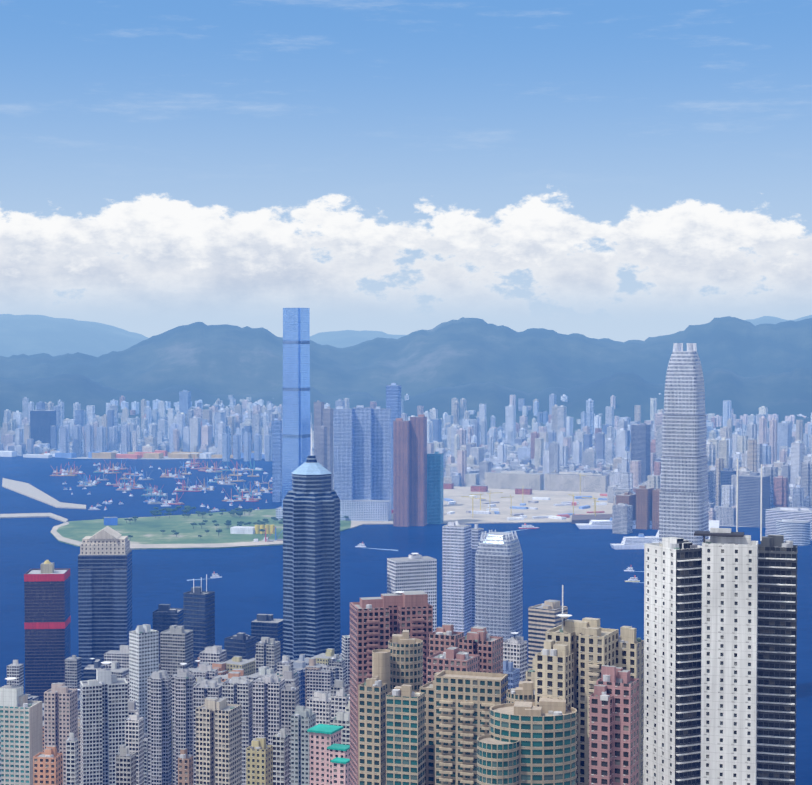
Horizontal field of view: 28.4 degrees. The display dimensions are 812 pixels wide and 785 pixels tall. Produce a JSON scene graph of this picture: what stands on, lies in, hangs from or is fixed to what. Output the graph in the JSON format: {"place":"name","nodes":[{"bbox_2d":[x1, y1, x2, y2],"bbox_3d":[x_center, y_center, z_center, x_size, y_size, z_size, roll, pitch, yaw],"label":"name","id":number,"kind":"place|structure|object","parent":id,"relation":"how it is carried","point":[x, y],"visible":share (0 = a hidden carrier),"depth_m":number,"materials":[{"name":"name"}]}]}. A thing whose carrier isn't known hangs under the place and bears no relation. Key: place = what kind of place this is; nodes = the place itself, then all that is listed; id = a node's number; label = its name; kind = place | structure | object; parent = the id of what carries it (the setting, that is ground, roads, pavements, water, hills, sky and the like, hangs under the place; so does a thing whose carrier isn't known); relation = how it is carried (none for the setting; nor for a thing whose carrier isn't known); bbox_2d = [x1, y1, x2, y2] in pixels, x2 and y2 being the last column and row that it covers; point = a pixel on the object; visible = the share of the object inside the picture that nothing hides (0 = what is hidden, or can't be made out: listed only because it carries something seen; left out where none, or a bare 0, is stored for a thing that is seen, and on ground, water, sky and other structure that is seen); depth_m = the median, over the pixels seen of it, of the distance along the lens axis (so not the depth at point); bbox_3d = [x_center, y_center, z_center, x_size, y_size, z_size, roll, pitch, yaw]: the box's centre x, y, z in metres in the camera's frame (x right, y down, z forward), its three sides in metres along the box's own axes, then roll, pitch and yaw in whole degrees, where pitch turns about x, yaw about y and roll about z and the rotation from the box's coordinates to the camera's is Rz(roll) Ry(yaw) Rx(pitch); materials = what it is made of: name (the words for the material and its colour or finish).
{"place":"outdoors","nodes":[
{"label":"outdoors","id":0,"kind":"place"},
{"bbox_2d":[0,456,811,784],"bbox_3d":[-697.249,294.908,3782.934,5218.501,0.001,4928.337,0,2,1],"label":"water","id":1,"kind":"structure","parent":0,"point":[584,568],"depth_m":3022.95,"materials":[{"name":"blue liquid"}]},
{"bbox_2d":[0,513,67,522],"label":"breakwater","id":2,"kind":"object","parent":1,"relation":"on","point":[35,515],"visible":0.79,"depth_m":3787.08,"materials":[{"name":"concrete"}]},
{"bbox_2d":[2,478,85,508],"bbox_3d":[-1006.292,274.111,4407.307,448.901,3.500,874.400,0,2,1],"label":"breakwater","id":3,"kind":"object","parent":1,"relation":"on","point":[27,490],"visible":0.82,"depth_m":4349.79,"materials":[{"name":"concrete"}]},
{"bbox_2d":[50,455,658,581],"bbox_3d":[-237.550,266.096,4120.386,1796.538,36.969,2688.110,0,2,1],"label":"boats","id":4,"kind":"object","parent":1,"relation":"on","point":[638,541],"visible":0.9,"depth_m":4455.66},
{"bbox_2d":[0,316,811,398],"bbox_3d":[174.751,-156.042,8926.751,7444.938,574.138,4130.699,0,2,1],"label":"ridge","id":5,"kind":"structure","parent":0,"point":[226,359],"depth_m":8279.26,"materials":[{"name":"blue"}]},
{"bbox_2d":[0,367,811,433],"bbox_3d":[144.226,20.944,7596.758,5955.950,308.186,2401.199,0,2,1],"label":"hills","id":6,"kind":"structure","parent":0,"point":[782,395],"depth_m":7306.75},
{"bbox_2d":[0,314,811,356],"bbox_3d":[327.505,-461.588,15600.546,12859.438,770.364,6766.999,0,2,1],"label":"ridge","id":7,"kind":"structure","parent":0,"point":[28,335],"depth_m":15097.16,"materials":[{"name":"blue"}]},
{"bbox_2d":[0,0,811,341],"label":"sky","id":8,"kind":"structure","parent":0,"point":[615,170],"materials":[{"name":"blue"}]},
{"bbox_2d":[69,455,745,526],"bbox_3d":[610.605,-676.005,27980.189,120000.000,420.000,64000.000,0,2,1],"label":"ground","id":9,"kind":"structure","parent":0,"point":[83,457],"depth_m":5705.66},
{"bbox_2d":[50,509,350,549],"bbox_3d":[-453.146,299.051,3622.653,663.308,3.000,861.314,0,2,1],"label":"park lawn","id":10,"kind":"structure","parent":9,"relation":"on","point":[143,530],"depth_m":3537.43,"materials":[{"name":"green plant"}]},
{"bbox_2d":[51,522,282,547],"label":"seawall","id":11,"kind":"object","parent":10,"relation":"on","point":[56,534],"visible":0.69,"depth_m":3255.45,"materials":[{"name":"white concrete"}]},
{"bbox_2d":[28,648,527,784],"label":"apartment buildings","id":12,"kind":"structure","parent":9,"relation":"on","point":[308,676],"depth_m":1389.74,"materials":[{"name":"grey concrete"}]},
{"bbox_2d":[0,449,606,533],"bbox_3d":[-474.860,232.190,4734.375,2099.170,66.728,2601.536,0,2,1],"label":"buildings","id":13,"kind":"structure","parent":9,"relation":"on","point":[157,454],"depth_m":4307.90,"materials":[{"name":"grey concrete"}]},
{"bbox_2d":[24,308,708,702],"bbox_3d":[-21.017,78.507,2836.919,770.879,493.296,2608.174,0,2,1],"label":"skyscrapers","id":14,"kind":"structure","parent":9,"relation":"on","point":[368,464],"depth_m":1780.39,"materials":[{"name":"blue glass"}]},
{"bbox_2d":[0,458,797,784],"bbox_3d":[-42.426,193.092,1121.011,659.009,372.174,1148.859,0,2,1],"label":"high-rise buildings","id":15,"kind":"structure","parent":9,"relation":"on","point":[696,684],"depth_m":662.28,"materials":[{"name":"beige concrete"}]},
{"bbox_2d":[0,390,811,545],"bbox_3d":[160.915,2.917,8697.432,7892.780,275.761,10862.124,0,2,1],"label":"city buildings","id":16,"kind":"structure","parent":9,"relation":"on","point":[617,459],"depth_m":5254.68,"materials":[{"name":"grey concrete"}]},
{"bbox_2d":[333,476,612,528],"bbox_3d":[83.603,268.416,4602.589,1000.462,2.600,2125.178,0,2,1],"label":"reclaimed land","id":17,"kind":"structure","parent":9,"relation":"on","point":[461,506],"depth_m":4014.65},
{"bbox_2d":[572,514,611,523],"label":"terminal","id":18,"kind":"object","parent":9,"relation":"on","point":[582,518],"visible":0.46,"depth_m":3704.41,"materials":[{"name":"white concrete"}]},
{"bbox_2d":[652,520,718,542],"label":"ocean terminal","id":19,"kind":"object","parent":9,"relation":"on","point":[713,523],"visible":0.12,"depth_m":3499.14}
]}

